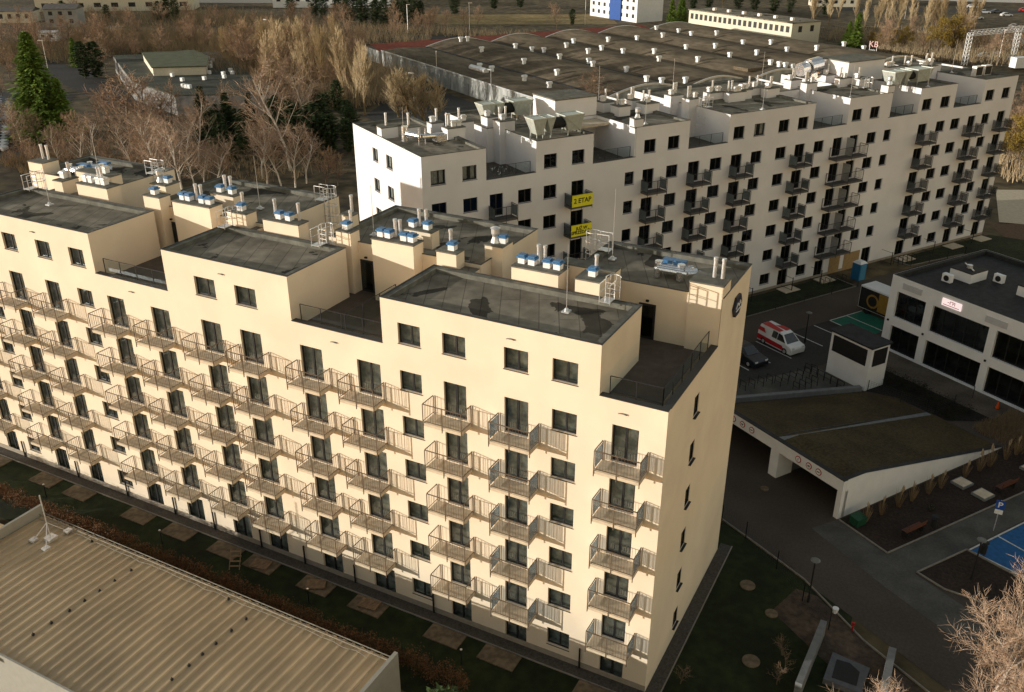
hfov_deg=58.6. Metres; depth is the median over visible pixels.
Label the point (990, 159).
balcony door
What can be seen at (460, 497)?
balcony door
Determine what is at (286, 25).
poplar tree
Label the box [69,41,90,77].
evergreen tree
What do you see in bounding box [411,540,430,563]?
window
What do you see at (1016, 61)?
parked lorry
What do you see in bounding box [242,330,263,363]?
balcony door
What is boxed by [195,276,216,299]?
window
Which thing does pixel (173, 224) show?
terrace door
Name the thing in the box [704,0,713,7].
evergreen tree
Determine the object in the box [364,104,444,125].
yard asphalt
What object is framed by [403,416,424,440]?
window
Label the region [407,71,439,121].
poplar tree
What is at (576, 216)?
balcony door
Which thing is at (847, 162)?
balcony door
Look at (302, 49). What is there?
poplar tree
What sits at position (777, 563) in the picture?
wire fence
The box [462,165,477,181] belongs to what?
penthouse window
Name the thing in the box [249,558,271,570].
wooden pallet
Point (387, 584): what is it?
balcony door
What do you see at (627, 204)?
narrow window
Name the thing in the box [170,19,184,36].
bare tree
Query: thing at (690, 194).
balcony door
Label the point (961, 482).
vent cover
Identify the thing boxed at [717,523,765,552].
side lawn
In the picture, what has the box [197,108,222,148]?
evergreen tree
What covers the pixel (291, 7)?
bare tree
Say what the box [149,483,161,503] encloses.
balcony door
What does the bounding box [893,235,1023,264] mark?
back lawn
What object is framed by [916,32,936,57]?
bare tree
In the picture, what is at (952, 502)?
planted bed
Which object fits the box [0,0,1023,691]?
ground
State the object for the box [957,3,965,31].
poplar tree
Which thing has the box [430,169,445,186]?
penthouse window
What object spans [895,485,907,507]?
ornamental grass
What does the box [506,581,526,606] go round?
balcony door
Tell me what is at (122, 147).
birch tree
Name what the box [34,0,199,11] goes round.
factory building
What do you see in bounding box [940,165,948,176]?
window
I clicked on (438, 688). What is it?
evergreen tree
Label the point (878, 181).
narrow window
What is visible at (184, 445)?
balcony door
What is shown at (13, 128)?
bare tree
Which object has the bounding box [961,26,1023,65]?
gantry
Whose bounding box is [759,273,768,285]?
window
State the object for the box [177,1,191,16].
bare tree
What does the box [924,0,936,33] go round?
poplar tree
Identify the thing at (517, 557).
balcony door
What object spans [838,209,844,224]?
balcony door
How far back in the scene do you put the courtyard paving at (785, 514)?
62.02 m
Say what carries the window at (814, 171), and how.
in the apartment building at (814, 167)
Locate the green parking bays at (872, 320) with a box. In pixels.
[831,311,883,333]
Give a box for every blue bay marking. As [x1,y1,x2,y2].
[969,522,1023,549]
[979,554,1023,576]
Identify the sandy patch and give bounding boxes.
[774,589,922,691]
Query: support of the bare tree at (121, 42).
on the ground at (12, 178)
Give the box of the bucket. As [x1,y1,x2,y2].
[833,606,838,613]
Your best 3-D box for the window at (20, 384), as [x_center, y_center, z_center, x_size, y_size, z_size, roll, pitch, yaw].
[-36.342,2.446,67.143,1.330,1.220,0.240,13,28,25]
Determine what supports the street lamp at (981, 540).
on the planted triangle
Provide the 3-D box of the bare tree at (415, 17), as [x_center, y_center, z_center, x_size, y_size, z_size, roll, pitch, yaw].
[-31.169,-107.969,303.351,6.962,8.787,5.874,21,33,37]
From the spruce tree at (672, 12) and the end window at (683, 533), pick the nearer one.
the end window at (683, 533)
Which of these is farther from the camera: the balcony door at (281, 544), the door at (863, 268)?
the door at (863, 268)
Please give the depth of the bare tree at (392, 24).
285.30 m
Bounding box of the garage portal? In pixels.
[733,385,1001,518]
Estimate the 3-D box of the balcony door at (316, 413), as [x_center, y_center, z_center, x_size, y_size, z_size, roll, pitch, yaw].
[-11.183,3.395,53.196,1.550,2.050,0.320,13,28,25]
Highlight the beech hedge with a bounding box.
[0,481,471,691]
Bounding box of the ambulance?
[757,321,804,354]
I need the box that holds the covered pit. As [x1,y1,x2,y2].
[822,652,869,691]
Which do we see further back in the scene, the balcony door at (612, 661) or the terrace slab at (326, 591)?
the terrace slab at (326, 591)
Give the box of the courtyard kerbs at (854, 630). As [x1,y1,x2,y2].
[722,254,1023,691]
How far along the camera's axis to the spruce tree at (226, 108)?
158.89 m
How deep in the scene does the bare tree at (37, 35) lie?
260.06 m
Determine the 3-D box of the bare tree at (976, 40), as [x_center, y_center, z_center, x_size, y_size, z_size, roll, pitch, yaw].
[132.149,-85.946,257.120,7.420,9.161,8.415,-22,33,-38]
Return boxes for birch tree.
[0,102,31,141]
[38,124,72,160]
[56,117,89,157]
[63,111,105,154]
[100,116,145,161]
[104,99,160,160]
[114,111,180,165]
[129,121,184,169]
[132,119,167,165]
[138,110,170,166]
[139,115,204,189]
[162,104,201,152]
[167,124,219,182]
[178,84,216,161]
[185,132,236,177]
[188,139,217,181]
[202,78,241,124]
[220,42,316,170]
[239,108,284,178]
[240,114,305,185]
[242,72,288,118]
[247,116,295,183]
[266,120,321,187]
[271,59,329,109]
[292,122,324,183]
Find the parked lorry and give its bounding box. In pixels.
[1009,56,1023,67]
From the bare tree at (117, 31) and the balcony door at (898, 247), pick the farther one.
the bare tree at (117, 31)
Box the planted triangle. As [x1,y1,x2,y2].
[920,551,1023,610]
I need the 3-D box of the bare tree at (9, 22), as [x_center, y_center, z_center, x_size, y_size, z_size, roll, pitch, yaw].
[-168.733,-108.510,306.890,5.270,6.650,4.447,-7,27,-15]
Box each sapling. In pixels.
[673,663,690,683]
[769,664,786,684]
[771,635,787,655]
[781,648,795,671]
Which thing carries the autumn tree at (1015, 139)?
on the ground at (12, 178)
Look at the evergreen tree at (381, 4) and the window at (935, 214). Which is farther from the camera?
the evergreen tree at (381, 4)
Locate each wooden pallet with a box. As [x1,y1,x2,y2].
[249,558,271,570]
[305,579,326,589]
[357,597,380,611]
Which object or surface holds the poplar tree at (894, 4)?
on the ground at (12, 178)
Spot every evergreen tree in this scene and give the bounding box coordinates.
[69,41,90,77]
[82,41,106,77]
[101,4,110,17]
[152,1,164,19]
[160,0,172,19]
[167,0,180,20]
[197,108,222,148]
[199,108,213,142]
[206,112,230,150]
[231,108,255,148]
[233,121,251,155]
[263,95,283,130]
[265,119,280,150]
[274,100,299,129]
[277,118,298,153]
[284,0,295,18]
[284,106,307,149]
[294,101,325,150]
[300,109,321,145]
[306,0,319,16]
[309,91,329,114]
[314,113,341,151]
[316,0,328,17]
[318,92,333,113]
[319,120,337,145]
[327,79,345,111]
[330,0,339,18]
[336,100,354,130]
[338,118,353,152]
[341,1,351,23]
[341,106,360,140]
[345,0,356,20]
[354,0,369,23]
[355,0,363,18]
[368,0,378,24]
[377,0,393,26]
[387,0,403,24]
[399,0,410,23]
[406,0,418,22]
[414,0,424,22]
[426,682,458,691]
[447,0,460,13]
[490,0,497,8]
[516,0,524,7]
[568,8,576,23]
[688,0,698,8]
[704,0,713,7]
[733,0,743,8]
[750,0,760,10]
[769,0,780,11]
[787,0,796,12]
[820,0,834,15]
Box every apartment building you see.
[0,130,751,691]
[353,42,1018,301]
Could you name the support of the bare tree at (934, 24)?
on the ground at (12, 178)
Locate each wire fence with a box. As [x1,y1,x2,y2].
[721,505,832,629]
[746,281,858,315]
[867,380,974,414]
[910,247,1019,266]
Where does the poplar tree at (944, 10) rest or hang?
on the ground at (12, 178)
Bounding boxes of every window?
[3,232,17,251]
[3,338,15,354]
[13,377,23,388]
[21,406,32,421]
[29,437,41,453]
[36,240,52,260]
[70,247,86,268]
[79,288,94,308]
[88,328,103,347]
[96,365,111,384]
[104,402,119,420]
[112,437,126,455]
[119,470,133,488]
[128,2,135,6]
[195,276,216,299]
[236,285,257,309]
[373,148,377,162]
[375,178,380,193]
[386,155,392,170]
[388,186,394,202]
[398,323,420,348]
[400,370,422,395]
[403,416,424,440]
[405,459,426,483]
[408,501,428,524]
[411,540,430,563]
[413,578,431,600]
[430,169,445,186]
[432,202,445,212]
[443,333,465,359]
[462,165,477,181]
[463,197,476,213]
[503,347,528,374]
[518,188,531,203]
[518,219,529,226]
[542,244,553,258]
[543,184,556,199]
[543,214,555,229]
[544,153,555,168]
[546,627,568,651]
[547,588,570,612]
[548,547,571,571]
[549,503,573,529]
[550,457,574,483]
[551,358,577,386]
[551,409,576,436]
[572,149,583,164]
[621,229,630,241]
[622,200,631,214]
[624,172,632,185]
[644,139,654,153]
[662,220,672,233]
[664,193,674,206]
[666,164,676,178]
[668,135,678,149]
[672,608,678,629]
[676,569,682,591]
[680,528,686,551]
[684,485,690,509]
[688,441,695,465]
[693,393,699,419]
[702,238,712,250]
[704,212,714,224]
[707,185,717,198]
[709,157,720,170]
[733,126,743,139]
[739,254,748,262]
[741,229,751,242]
[744,204,754,216]
[747,177,757,190]
[750,151,760,163]
[754,123,764,136]
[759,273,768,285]
[762,249,771,261]
[765,224,774,236]
[768,199,778,211]
[771,173,781,186]
[775,147,784,159]
[778,119,788,132]
[795,264,804,276]
[798,116,807,129]
[799,241,807,252]
[802,216,811,228]
[805,192,815,204]
[809,166,818,178]
[813,140,822,152]
[850,229,858,240]
[852,109,861,121]
[853,205,862,217]
[857,181,866,193]
[862,157,870,168]
[866,132,874,143]
[866,226,872,236]
[870,106,878,118]
[870,202,876,213]
[874,178,881,189]
[879,154,885,165]
[882,129,889,141]
[912,235,920,246]
[916,213,924,224]
[921,191,929,202]
[922,99,930,110]
[925,168,933,179]
[926,232,934,242]
[930,145,938,155]
[930,210,939,221]
[934,121,943,132]
[936,188,943,198]
[940,96,949,107]
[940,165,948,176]
[944,142,953,153]
[950,118,958,129]
[956,225,963,235]
[961,203,968,213]
[966,181,973,191]
[970,159,978,170]
[976,136,983,146]
[980,113,988,124]
[985,89,993,100]
[1001,87,1009,98]
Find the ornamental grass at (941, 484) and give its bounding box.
[938,470,948,488]
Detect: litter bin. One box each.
[930,514,939,528]
[979,541,989,555]
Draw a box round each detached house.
[0,7,40,22]
[41,3,85,26]
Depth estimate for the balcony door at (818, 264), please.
104.83 m
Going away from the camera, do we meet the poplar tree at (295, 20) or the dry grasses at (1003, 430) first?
the dry grasses at (1003, 430)
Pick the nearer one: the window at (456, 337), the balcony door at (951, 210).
the window at (456, 337)
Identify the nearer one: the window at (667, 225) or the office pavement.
the office pavement
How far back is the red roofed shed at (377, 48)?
255.02 m
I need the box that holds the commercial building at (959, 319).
[881,249,1023,411]
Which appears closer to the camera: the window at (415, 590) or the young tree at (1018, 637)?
the young tree at (1018, 637)
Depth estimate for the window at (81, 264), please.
58.38 m
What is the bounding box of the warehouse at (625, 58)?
[381,22,923,102]
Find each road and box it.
[41,60,170,114]
[836,8,1023,12]
[891,27,1023,32]
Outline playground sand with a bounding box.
[990,224,1023,239]
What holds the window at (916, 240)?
in the apartment building at (814, 167)
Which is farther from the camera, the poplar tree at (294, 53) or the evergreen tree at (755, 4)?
the evergreen tree at (755, 4)
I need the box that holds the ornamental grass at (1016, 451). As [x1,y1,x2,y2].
[1014,435,1021,454]
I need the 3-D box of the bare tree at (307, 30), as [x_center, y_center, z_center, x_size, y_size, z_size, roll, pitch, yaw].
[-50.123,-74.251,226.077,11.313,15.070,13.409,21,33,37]
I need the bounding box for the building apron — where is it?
[0,447,730,691]
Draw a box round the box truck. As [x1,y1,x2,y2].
[858,281,890,316]
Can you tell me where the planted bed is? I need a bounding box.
[841,433,1023,551]
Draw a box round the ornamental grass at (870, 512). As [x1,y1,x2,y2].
[863,502,873,521]
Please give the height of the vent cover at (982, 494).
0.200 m
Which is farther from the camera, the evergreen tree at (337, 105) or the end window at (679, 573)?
the evergreen tree at (337, 105)
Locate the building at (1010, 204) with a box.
[996,190,1023,223]
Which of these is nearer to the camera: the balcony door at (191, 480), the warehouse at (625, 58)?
the balcony door at (191, 480)
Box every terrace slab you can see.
[0,455,12,466]
[28,472,62,487]
[62,484,96,501]
[120,507,156,525]
[160,522,197,541]
[206,540,244,559]
[241,554,280,575]
[295,574,336,597]
[347,594,388,618]
[422,623,466,649]
[476,643,521,671]
[572,679,610,691]
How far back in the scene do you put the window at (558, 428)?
45.24 m
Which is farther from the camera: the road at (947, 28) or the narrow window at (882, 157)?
the road at (947, 28)
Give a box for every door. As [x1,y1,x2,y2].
[0,399,11,420]
[7,431,18,449]
[11,271,27,299]
[21,309,37,336]
[30,346,46,372]
[39,381,53,406]
[47,280,64,309]
[48,416,61,438]
[56,449,67,467]
[57,320,72,347]
[66,358,81,383]
[75,394,89,418]
[83,429,96,451]
[91,463,101,480]
[109,296,128,327]
[118,338,136,365]
[126,376,143,403]
[134,413,150,438]
[142,449,157,473]
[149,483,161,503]
[152,307,173,339]
[161,350,180,378]
[168,390,187,417]
[169,218,178,242]
[175,428,193,453]
[182,464,199,488]
[189,499,203,519]
[203,320,224,353]
[210,364,230,393]
[217,405,236,432]
[223,443,241,469]
[229,481,247,505]
[235,517,251,537]
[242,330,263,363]
[248,376,269,405]
[254,418,274,444]
[260,458,279,482]
[265,496,284,519]
[270,533,288,551]
[301,345,324,380]
[307,393,328,422]
[312,436,332,463]
[316,477,335,501]
[320,516,340,539]
[325,553,338,570]
[358,359,381,395]
[360,256,374,292]
[362,408,384,439]
[366,452,387,480]
[369,494,390,520]
[373,534,393,558]
[376,572,391,590]
[445,382,466,419]
[447,432,467,463]
[448,478,468,506]
[450,521,469,547]
[451,562,470,586]
[453,601,465,618]
[490,193,501,215]
[506,397,527,435]
[506,449,527,481]
[506,495,527,524]
[506,539,526,566]
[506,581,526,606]
[506,620,523,640]
[570,209,581,225]
[570,239,580,257]
[571,180,582,194]
[600,656,622,677]
[602,615,625,641]
[604,572,628,600]
[606,526,631,557]
[609,478,634,512]
[612,424,638,465]
[639,225,648,243]
[639,299,655,339]
[640,197,650,216]
[642,168,652,188]
[681,242,690,252]
[683,216,693,234]
[685,189,695,207]
[688,161,698,180]
[722,233,732,250]
[725,208,734,225]
[728,181,737,199]
[730,154,740,172]
[777,269,786,284]
[780,245,789,260]
[784,220,792,237]
[787,195,796,212]
[790,170,799,187]
[794,143,803,161]
[813,260,822,274]
[816,236,825,253]
[820,212,829,229]
[824,188,833,205]
[827,163,837,181]
[831,137,841,155]
[834,233,840,248]
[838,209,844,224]
[842,185,848,201]
[846,160,852,176]
[850,135,856,150]
[859,264,866,280]
[861,247,869,261]
[894,240,902,254]
[898,217,907,233]
[903,195,911,211]
[907,171,916,188]
[912,148,920,164]
[916,123,925,140]
[942,228,949,241]
[946,207,954,221]
[951,184,959,200]
[955,162,964,178]
[960,139,969,155]
[965,115,974,132]
[970,221,978,234]
[975,200,982,214]
[980,178,988,193]
[984,156,993,172]
[990,134,998,149]
[995,111,1003,126]
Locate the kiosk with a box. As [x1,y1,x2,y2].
[1012,32,1023,45]
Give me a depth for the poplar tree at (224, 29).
245.97 m
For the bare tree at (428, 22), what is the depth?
299.17 m
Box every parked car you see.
[0,141,8,145]
[0,145,8,151]
[740,340,768,367]
[978,52,989,57]
[990,9,1002,12]
[1000,12,1012,15]
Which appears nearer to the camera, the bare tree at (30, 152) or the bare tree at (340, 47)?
the bare tree at (30, 152)
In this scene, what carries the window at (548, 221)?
in the apartment building at (814, 167)
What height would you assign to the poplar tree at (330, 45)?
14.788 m
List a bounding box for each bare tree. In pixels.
[0,17,13,52]
[0,43,12,79]
[0,70,8,95]
[0,95,28,139]
[0,111,27,148]
[0,149,14,170]
[2,16,26,50]
[3,15,15,28]
[4,51,17,74]
[6,127,38,167]
[9,6,25,23]
[16,137,51,162]
[17,22,37,42]
[20,20,47,51]
[20,107,48,144]
[22,9,47,28]
[28,17,45,41]
[28,25,47,50]
[38,34,56,55]
[40,20,58,43]
[44,129,68,152]
[49,12,65,33]
[50,108,84,157]
[52,138,79,161]
[55,15,83,45]
[55,33,68,50]
[75,17,92,43]
[75,66,178,151]
[81,85,128,146]
[84,6,99,23]
[84,23,103,43]
[87,11,103,26]
[87,12,110,37]
[88,137,109,156]
[93,28,112,58]
[95,135,123,158]
[96,43,112,72]
[97,23,111,37]
[99,13,120,30]
[104,37,116,57]
[108,6,119,17]
[109,20,129,52]
[115,31,128,54]
[116,77,159,132]
[119,133,165,163]
[119,137,153,163]
[121,10,139,27]
[123,6,136,28]
[124,28,143,53]
[125,90,178,132]
[127,36,140,54]
[146,1,157,15]
[146,76,197,135]
[148,20,171,38]
[149,26,174,50]
[154,0,168,24]
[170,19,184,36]
[171,25,195,44]
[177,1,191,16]
[185,18,200,38]
[187,9,197,26]
[199,18,214,40]
[204,139,236,172]
[209,3,223,26]
[210,18,256,64]
[215,14,259,66]
[231,38,263,68]
[236,25,261,52]
[249,36,284,62]
[253,13,282,43]
[259,40,296,95]
[273,24,291,58]
[280,18,312,73]
[282,7,292,22]
[282,15,325,52]
[283,1,296,17]
[291,34,324,73]
[296,9,316,25]
[296,49,335,87]
[302,5,314,26]
[309,147,337,187]
[318,14,330,28]
[319,51,351,93]
[322,31,370,78]
[325,2,338,20]
[326,153,349,185]
[333,5,349,24]
[338,0,354,26]
[338,12,366,53]
[339,33,369,69]
[348,27,371,55]
[384,18,399,36]
[386,1,403,26]
[387,10,406,39]
[409,9,429,34]
[417,14,435,33]
[420,8,436,33]
[429,5,440,32]
[438,10,451,27]
[453,9,471,32]
[472,5,484,28]
[548,3,560,26]
[561,64,614,94]
[866,27,891,51]
[879,20,899,52]
[880,15,898,45]
[905,15,922,43]
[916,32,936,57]
[925,17,943,33]
[950,19,978,56]
[956,10,977,45]
[968,26,992,54]
[977,29,995,55]
[983,28,1017,66]
[1006,23,1015,40]
[1007,100,1020,130]
[1008,25,1023,54]
[1008,27,1021,44]
[1009,84,1023,136]
[1010,103,1023,133]
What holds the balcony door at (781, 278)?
in the apartment building at (814, 167)
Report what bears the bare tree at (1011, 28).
on the ground at (12, 178)
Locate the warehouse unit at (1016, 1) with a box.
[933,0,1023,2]
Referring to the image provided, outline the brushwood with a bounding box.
[0,4,1023,182]
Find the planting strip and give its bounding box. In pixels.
[868,370,992,421]
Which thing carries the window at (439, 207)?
in the apartment building at (814, 167)
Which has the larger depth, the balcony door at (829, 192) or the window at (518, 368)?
the balcony door at (829, 192)
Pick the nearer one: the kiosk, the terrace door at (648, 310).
the terrace door at (648, 310)
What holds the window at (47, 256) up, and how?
in the apartment building at (500, 430)
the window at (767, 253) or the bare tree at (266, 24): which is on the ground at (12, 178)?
the bare tree at (266, 24)
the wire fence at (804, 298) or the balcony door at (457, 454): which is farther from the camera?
the wire fence at (804, 298)
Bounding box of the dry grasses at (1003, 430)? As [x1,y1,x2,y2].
[973,407,1023,453]
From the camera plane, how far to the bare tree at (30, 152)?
142.28 m
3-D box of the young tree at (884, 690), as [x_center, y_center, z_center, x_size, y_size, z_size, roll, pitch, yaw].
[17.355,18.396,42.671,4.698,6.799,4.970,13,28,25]
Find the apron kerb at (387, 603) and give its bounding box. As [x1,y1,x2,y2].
[0,454,732,691]
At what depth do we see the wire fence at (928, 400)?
77.74 m
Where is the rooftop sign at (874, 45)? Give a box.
[869,41,877,50]
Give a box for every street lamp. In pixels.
[804,311,811,342]
[807,557,820,602]
[970,537,986,579]
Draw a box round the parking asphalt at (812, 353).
[738,321,839,382]
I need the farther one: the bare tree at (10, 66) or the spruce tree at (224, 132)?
the bare tree at (10, 66)
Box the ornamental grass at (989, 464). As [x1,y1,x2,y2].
[986,444,998,466]
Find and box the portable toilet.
[850,259,866,280]
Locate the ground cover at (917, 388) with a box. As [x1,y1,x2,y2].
[882,366,976,420]
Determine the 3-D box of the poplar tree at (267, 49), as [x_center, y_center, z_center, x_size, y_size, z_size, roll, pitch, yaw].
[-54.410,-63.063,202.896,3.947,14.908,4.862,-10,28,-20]
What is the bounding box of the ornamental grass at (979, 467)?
[976,449,987,471]
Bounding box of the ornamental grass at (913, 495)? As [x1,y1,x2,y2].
[909,481,918,500]
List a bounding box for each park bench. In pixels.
[901,520,927,537]
[995,478,1018,493]
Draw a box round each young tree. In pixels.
[821,671,906,691]
[863,679,906,691]
[937,552,1023,691]
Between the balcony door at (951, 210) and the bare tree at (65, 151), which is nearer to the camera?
the balcony door at (951, 210)
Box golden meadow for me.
[416,14,616,23]
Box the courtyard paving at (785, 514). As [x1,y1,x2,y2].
[721,255,1023,691]
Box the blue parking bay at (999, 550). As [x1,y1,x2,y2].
[971,524,1023,575]
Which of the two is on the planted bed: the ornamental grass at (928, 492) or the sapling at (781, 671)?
the ornamental grass at (928, 492)
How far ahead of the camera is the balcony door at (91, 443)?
66.10 m
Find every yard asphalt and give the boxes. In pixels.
[357,84,476,111]
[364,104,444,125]
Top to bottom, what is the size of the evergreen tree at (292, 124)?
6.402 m
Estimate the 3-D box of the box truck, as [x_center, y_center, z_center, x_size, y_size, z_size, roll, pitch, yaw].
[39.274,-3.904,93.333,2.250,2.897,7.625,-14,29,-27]
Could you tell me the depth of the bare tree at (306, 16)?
307.60 m
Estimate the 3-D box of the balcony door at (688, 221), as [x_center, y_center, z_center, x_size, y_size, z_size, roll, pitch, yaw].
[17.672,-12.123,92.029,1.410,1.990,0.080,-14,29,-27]
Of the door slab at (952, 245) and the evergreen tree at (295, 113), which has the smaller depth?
the door slab at (952, 245)
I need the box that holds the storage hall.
[0,495,400,691]
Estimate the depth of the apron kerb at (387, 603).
56.50 m
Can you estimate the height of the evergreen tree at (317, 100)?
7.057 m
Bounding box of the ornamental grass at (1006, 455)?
[1003,439,1012,459]
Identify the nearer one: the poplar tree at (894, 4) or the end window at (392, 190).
the end window at (392, 190)
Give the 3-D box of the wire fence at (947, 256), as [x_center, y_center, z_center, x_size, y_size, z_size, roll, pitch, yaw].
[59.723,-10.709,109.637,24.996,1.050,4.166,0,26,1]
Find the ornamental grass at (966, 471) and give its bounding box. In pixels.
[962,459,972,477]
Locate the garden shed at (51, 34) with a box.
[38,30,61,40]
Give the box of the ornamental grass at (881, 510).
[879,496,885,514]
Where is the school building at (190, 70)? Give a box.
[113,50,280,115]
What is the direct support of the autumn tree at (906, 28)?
on the ground at (12, 178)
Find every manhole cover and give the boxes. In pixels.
[740,580,754,590]
[742,654,759,667]
[760,486,768,490]
[765,609,777,617]
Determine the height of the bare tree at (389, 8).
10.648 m
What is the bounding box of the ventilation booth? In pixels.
[826,323,892,390]
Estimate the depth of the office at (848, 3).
389.51 m
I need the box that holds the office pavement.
[885,351,1023,431]
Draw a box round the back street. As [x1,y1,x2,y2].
[393,36,472,38]
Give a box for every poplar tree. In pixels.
[217,27,225,49]
[222,25,232,51]
[234,20,245,62]
[248,22,260,56]
[255,17,268,49]
[257,29,274,87]
[259,18,268,41]
[262,17,280,68]
[268,19,287,82]
[280,18,290,37]
[283,21,292,61]
[285,21,302,74]
[290,21,313,94]
[294,16,305,57]
[296,32,316,62]
[305,24,318,84]
[309,21,327,92]
[310,22,326,56]
[324,26,336,80]
[325,12,345,52]
[327,24,348,99]
[341,36,366,107]
[341,39,354,85]
[352,44,378,114]
[381,73,405,117]
[390,67,425,116]
[400,78,422,117]
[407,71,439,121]
[424,76,448,116]
[810,0,820,18]
[826,0,834,24]
[836,0,844,17]
[852,0,860,20]
[863,0,871,28]
[873,0,888,25]
[874,0,884,27]
[885,0,894,24]
[891,0,898,20]
[893,0,907,26]
[893,0,908,27]
[908,0,918,29]
[921,0,935,29]
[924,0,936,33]
[931,0,940,21]
[936,1,941,27]
[937,0,949,20]
[957,0,969,16]
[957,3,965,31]
[968,3,977,28]
[972,0,981,26]
[973,0,985,24]
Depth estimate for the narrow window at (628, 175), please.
85.93 m
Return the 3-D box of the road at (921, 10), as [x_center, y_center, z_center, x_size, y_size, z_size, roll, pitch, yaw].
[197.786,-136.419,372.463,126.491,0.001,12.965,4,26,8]
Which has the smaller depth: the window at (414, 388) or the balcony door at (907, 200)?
the window at (414, 388)
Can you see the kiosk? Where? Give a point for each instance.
(1019, 38)
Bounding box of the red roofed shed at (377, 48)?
[365,24,649,63]
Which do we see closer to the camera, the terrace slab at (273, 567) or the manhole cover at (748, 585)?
the manhole cover at (748, 585)
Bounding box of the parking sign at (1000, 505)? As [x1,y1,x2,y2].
[993,500,1005,530]
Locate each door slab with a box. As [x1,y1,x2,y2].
[777,285,799,292]
[814,276,835,282]
[896,255,915,261]
[942,243,963,248]
[970,235,990,241]
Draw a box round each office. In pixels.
[688,7,822,41]
[808,0,856,6]
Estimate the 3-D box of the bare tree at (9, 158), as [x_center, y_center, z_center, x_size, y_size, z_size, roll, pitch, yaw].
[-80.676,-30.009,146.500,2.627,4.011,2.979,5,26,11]
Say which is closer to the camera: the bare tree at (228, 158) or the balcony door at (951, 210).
the balcony door at (951, 210)
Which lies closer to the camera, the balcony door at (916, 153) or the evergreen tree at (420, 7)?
the balcony door at (916, 153)
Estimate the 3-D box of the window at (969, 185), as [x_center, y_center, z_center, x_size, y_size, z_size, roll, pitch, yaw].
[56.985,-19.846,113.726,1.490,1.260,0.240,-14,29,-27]
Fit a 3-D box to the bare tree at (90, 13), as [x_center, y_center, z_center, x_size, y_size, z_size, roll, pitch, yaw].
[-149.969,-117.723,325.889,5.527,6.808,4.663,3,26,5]
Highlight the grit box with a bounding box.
[849,511,867,527]
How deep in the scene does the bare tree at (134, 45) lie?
250.95 m
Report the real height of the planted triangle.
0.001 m
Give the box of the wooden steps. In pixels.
[229,549,241,569]
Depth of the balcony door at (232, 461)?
59.05 m
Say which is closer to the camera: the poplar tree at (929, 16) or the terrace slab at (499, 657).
the terrace slab at (499, 657)
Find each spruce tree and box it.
[2,31,88,145]
[47,77,78,143]
[67,38,79,67]
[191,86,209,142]
[210,103,222,138]
[218,124,237,158]
[219,92,240,145]
[243,93,255,132]
[251,121,267,152]
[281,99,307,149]
[665,0,678,22]
[675,0,688,22]
[838,21,854,46]
[846,12,865,48]
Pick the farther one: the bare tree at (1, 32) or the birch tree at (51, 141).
the bare tree at (1, 32)
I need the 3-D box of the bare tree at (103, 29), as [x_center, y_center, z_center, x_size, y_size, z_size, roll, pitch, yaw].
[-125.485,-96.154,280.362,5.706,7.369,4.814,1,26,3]
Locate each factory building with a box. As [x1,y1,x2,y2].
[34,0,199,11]
[199,0,272,2]
[272,0,391,7]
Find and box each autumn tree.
[867,31,877,46]
[874,33,884,49]
[883,27,900,51]
[898,26,914,48]
[926,16,956,58]
[942,13,972,58]
[1002,111,1023,170]
[1002,116,1023,174]
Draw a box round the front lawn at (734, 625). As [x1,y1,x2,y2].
[0,460,851,691]
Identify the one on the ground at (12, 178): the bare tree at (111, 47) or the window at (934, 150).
the bare tree at (111, 47)
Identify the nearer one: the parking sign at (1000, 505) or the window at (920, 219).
the parking sign at (1000, 505)
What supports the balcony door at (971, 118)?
in the apartment building at (814, 167)
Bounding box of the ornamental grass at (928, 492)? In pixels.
[924,473,936,494]
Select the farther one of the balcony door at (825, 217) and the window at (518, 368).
the balcony door at (825, 217)
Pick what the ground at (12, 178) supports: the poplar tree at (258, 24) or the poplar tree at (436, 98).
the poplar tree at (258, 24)
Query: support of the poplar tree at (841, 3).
on the ground at (12, 178)
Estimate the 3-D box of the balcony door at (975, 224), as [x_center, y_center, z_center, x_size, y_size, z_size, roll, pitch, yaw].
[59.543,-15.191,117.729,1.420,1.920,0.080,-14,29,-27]
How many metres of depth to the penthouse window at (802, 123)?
94.83 m
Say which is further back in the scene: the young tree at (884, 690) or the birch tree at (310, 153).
the birch tree at (310, 153)
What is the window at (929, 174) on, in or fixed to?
in the apartment building at (814, 167)
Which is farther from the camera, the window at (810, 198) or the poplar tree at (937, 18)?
the poplar tree at (937, 18)
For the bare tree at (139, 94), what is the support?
on the ground at (12, 178)
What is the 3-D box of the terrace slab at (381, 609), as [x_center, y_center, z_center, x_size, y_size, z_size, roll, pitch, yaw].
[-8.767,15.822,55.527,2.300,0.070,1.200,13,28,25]
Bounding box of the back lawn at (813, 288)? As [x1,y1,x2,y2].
[746,276,852,315]
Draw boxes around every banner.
[571,222,591,236]
[572,193,592,207]
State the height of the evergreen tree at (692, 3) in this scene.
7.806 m
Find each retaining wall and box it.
[794,620,826,691]
[880,646,895,690]
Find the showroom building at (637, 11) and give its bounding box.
[590,0,663,22]
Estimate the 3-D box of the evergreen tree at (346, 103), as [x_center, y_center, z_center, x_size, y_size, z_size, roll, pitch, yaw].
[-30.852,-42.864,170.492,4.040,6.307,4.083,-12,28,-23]
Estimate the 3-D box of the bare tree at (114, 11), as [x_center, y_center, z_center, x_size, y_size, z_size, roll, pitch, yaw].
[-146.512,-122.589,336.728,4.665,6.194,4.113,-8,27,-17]
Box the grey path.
[812,493,1023,685]
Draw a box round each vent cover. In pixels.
[950,476,973,489]
[971,487,994,501]

